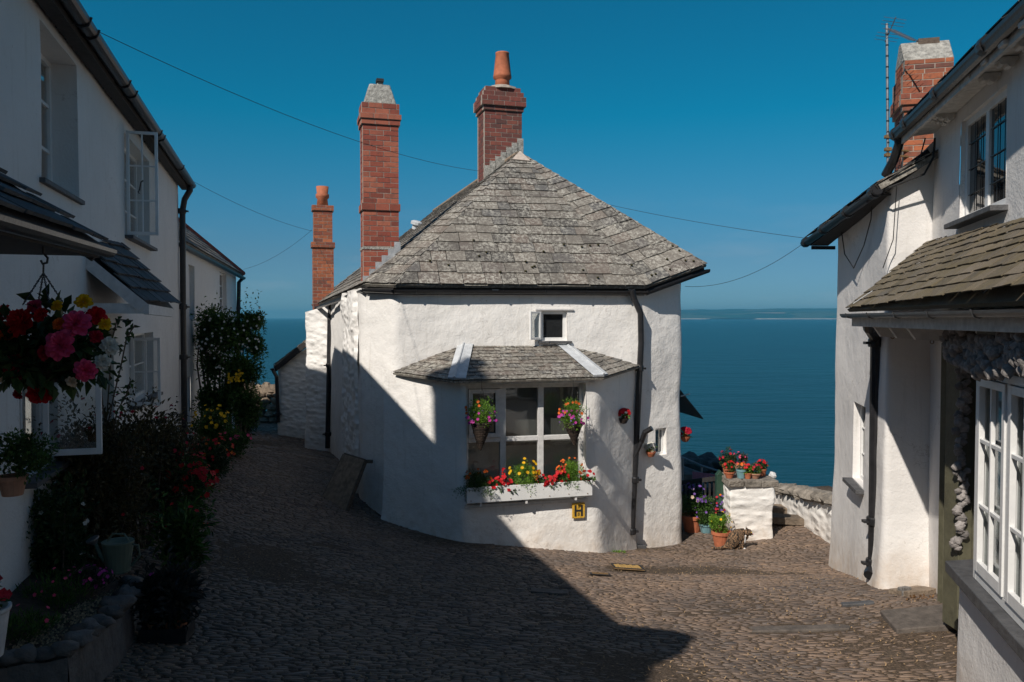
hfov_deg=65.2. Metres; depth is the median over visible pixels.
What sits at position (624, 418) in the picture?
wall pot
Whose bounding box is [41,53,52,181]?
window
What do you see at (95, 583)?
pink thrift
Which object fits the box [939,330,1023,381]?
shell garland
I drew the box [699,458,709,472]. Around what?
boulder
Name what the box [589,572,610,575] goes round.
stop tap cover
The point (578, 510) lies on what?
hydrant sign
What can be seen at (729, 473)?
potted plant
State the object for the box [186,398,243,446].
marigold plant
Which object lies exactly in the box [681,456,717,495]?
handrail
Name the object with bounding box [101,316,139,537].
rose bush
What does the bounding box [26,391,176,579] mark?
fuchsia bush
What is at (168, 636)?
plant tray
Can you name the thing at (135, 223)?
window
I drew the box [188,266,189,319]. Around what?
window
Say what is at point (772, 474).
white stone
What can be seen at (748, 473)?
potted plant
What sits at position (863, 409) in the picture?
window
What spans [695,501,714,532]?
potted plant
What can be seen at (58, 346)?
hanging basket
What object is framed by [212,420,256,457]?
heather plant
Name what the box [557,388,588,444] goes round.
hanging basket
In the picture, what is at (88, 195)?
long cottage
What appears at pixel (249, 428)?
shrub
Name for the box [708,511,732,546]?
potted plant
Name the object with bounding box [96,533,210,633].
purple plant
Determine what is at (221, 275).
window
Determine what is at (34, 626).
thrift mound
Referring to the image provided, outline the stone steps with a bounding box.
[772,504,803,525]
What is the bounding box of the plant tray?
[138,617,194,644]
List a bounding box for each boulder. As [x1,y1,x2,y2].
[681,451,702,471]
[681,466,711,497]
[698,452,716,473]
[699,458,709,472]
[707,458,716,473]
[712,457,733,471]
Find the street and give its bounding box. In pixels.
[28,423,957,681]
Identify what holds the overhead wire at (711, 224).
attached to the cottage at (530, 293)
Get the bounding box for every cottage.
[0,0,195,591]
[179,224,245,439]
[305,51,709,552]
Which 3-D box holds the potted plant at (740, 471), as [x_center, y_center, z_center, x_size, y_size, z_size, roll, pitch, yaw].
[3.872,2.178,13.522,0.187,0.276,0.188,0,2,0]
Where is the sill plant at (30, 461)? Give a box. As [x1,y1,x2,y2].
[0,427,63,496]
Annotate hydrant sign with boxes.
[572,502,584,517]
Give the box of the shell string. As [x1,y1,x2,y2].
[949,367,973,550]
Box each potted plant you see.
[682,483,714,532]
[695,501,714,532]
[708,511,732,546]
[709,494,725,528]
[717,447,736,473]
[722,460,736,478]
[732,451,747,474]
[735,462,746,478]
[742,463,752,478]
[748,462,762,478]
[757,459,769,476]
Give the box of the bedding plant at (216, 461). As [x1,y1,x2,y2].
[189,427,238,487]
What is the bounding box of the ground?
[92,426,957,681]
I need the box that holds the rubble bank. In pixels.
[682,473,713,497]
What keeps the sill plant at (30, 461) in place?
on the long cottage at (88, 195)
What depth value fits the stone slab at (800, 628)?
7.43 m
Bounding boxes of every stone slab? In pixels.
[530,587,568,595]
[636,544,645,548]
[748,624,850,632]
[840,600,873,606]
[889,585,935,596]
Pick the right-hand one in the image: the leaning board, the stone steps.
the stone steps
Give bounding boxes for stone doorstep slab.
[880,604,954,633]
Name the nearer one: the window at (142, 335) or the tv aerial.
the tv aerial
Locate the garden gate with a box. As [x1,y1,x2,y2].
[681,476,714,519]
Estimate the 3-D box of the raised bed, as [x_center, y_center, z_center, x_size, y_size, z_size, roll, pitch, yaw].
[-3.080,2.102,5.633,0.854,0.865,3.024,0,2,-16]
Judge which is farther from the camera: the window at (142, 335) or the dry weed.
the window at (142, 335)
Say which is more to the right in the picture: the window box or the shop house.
the shop house
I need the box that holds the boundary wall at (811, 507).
[744,483,831,543]
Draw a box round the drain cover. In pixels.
[611,563,644,570]
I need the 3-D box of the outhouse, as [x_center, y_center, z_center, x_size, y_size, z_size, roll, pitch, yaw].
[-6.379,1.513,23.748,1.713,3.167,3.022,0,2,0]
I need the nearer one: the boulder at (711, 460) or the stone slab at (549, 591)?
the stone slab at (549, 591)
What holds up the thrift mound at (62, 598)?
on the raised bed
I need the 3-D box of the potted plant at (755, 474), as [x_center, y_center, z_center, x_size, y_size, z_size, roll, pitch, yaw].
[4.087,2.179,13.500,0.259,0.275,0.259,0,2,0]
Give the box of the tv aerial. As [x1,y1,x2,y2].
[876,17,920,163]
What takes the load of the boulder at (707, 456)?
on the ground
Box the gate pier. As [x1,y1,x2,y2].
[722,472,778,540]
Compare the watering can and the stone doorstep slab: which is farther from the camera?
the stone doorstep slab
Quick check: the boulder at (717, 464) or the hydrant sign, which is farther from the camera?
the boulder at (717, 464)
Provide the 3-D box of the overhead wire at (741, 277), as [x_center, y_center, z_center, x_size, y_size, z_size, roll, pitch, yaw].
[3.685,-1.211,12.819,0.007,0.634,2.235,-1,2,-40]
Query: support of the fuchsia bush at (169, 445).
on the ground
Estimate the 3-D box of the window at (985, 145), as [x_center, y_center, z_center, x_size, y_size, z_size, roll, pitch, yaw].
[4.126,-1.576,6.915,0.050,0.964,1.298,0,2,15]
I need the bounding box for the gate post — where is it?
[715,470,723,523]
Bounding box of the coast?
[681,308,836,318]
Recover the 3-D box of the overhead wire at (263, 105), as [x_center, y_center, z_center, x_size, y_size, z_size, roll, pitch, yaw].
[-2.359,-3.183,12.086,0.007,0.338,9.188,1,2,21]
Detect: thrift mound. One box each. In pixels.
[6,604,69,646]
[15,567,95,613]
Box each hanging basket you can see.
[0,246,120,403]
[465,380,497,450]
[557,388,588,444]
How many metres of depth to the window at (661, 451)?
13.53 m
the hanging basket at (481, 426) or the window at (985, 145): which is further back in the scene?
the hanging basket at (481, 426)
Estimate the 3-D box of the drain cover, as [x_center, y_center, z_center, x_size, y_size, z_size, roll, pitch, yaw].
[1.544,3.017,10.694,0.401,0.114,0.404,0,2,0]
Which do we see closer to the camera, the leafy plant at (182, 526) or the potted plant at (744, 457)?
the leafy plant at (182, 526)
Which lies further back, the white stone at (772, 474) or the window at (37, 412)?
the white stone at (772, 474)
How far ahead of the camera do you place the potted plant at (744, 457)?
13.79 m
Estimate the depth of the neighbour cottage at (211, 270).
18.65 m
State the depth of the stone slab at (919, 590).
8.30 m
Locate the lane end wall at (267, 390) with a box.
[242,382,276,423]
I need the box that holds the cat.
[711,527,752,549]
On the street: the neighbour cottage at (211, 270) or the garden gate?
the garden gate
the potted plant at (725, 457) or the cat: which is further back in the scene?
the potted plant at (725, 457)
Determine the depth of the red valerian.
8.86 m
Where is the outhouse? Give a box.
[270,340,306,438]
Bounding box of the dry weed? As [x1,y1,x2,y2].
[906,594,933,600]
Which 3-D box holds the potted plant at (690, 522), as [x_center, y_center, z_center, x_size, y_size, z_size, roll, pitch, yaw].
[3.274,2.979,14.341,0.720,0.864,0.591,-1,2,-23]
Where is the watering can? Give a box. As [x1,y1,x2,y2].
[86,533,140,574]
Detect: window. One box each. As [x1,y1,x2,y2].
[20,387,41,468]
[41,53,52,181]
[124,147,137,236]
[129,333,144,399]
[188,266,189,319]
[220,273,222,310]
[466,383,582,486]
[541,311,565,340]
[655,428,663,454]
[860,405,865,479]
[964,88,1006,215]
[973,376,1023,629]
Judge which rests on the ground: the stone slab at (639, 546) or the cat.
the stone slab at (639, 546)
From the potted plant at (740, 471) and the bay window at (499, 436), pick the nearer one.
the bay window at (499, 436)
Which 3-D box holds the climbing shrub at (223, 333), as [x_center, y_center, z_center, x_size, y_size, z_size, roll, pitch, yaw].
[-6.043,0.564,16.988,1.867,3.424,1.356,0,2,0]
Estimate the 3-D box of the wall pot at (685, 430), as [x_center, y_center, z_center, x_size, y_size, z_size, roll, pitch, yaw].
[3.033,1.625,13.946,0.248,0.279,0.227,-1,2,-41]
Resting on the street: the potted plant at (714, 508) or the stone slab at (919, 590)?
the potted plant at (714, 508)
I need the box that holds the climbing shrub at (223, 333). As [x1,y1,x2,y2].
[190,287,268,439]
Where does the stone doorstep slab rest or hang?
on the street
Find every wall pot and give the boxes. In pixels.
[618,408,630,423]
[644,442,656,456]
[680,426,692,441]
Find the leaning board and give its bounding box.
[323,453,372,511]
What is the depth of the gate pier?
13.37 m
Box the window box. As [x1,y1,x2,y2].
[452,456,596,506]
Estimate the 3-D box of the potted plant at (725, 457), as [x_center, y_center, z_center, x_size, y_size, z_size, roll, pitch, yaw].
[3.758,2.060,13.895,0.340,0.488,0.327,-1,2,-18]
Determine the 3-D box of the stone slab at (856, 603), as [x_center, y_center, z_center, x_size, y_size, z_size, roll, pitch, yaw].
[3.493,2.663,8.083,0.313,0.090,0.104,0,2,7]
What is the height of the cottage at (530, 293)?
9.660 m
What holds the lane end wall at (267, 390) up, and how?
on the ground
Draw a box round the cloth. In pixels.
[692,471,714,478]
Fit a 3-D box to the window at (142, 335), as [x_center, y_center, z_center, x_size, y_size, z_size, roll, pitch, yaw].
[-5.281,0.344,10.991,0.140,0.924,2.009,0,2,-16]
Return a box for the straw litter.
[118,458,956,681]
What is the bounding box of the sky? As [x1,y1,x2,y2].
[41,0,1017,317]
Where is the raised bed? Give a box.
[0,559,145,681]
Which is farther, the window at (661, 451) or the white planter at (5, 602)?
the window at (661, 451)
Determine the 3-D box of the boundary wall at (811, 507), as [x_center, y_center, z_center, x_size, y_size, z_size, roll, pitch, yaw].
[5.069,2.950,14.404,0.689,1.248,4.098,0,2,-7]
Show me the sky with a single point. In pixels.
(767, 116)
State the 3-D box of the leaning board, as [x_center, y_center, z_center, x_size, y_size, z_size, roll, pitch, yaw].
[-2.577,2.212,12.536,0.767,0.832,0.445,2,2,43]
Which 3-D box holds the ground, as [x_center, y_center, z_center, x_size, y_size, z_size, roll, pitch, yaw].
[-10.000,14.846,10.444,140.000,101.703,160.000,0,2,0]
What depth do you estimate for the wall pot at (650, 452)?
13.14 m
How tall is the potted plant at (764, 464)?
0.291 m
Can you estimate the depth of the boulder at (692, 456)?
18.91 m
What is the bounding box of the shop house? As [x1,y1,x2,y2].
[800,0,1023,681]
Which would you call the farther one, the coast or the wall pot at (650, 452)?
the coast
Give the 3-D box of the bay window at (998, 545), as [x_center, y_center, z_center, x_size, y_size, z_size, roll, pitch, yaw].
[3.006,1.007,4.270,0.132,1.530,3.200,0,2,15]
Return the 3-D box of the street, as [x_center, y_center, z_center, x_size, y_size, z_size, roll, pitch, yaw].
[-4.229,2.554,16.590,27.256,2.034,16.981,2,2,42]
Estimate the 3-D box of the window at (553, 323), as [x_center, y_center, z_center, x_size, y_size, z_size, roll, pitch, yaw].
[0.657,-0.245,12.885,0.451,0.500,0.050,0,2,-13]
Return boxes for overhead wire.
[100,32,476,170]
[195,182,310,230]
[612,205,801,237]
[685,245,800,286]
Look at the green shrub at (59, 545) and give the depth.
6.14 m
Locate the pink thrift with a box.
[58,564,116,596]
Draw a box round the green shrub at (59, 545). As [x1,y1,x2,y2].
[26,467,101,578]
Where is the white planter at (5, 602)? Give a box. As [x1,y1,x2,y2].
[0,575,12,656]
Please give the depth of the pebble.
8.29 m
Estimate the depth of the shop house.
7.59 m
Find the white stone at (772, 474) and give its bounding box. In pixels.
[769,471,776,478]
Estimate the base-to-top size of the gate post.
1.263 m
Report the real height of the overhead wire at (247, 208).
0.358 m
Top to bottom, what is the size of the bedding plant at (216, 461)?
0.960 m
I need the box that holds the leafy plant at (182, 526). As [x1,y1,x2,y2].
[137,479,220,572]
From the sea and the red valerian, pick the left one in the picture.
the red valerian
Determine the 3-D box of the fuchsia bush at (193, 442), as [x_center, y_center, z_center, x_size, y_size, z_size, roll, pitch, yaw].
[-4.790,1.676,11.232,1.141,1.488,1.414,0,2,0]
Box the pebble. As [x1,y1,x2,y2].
[898,586,910,595]
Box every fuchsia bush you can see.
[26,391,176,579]
[102,382,209,547]
[150,408,220,482]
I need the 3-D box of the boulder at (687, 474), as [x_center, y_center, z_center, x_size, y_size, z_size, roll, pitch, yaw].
[3.928,3.124,17.566,0.831,0.694,0.589,1,2,30]
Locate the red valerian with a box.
[154,442,219,520]
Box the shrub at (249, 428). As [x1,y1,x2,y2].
[228,389,271,440]
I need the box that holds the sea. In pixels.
[240,318,836,486]
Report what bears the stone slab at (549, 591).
on the street

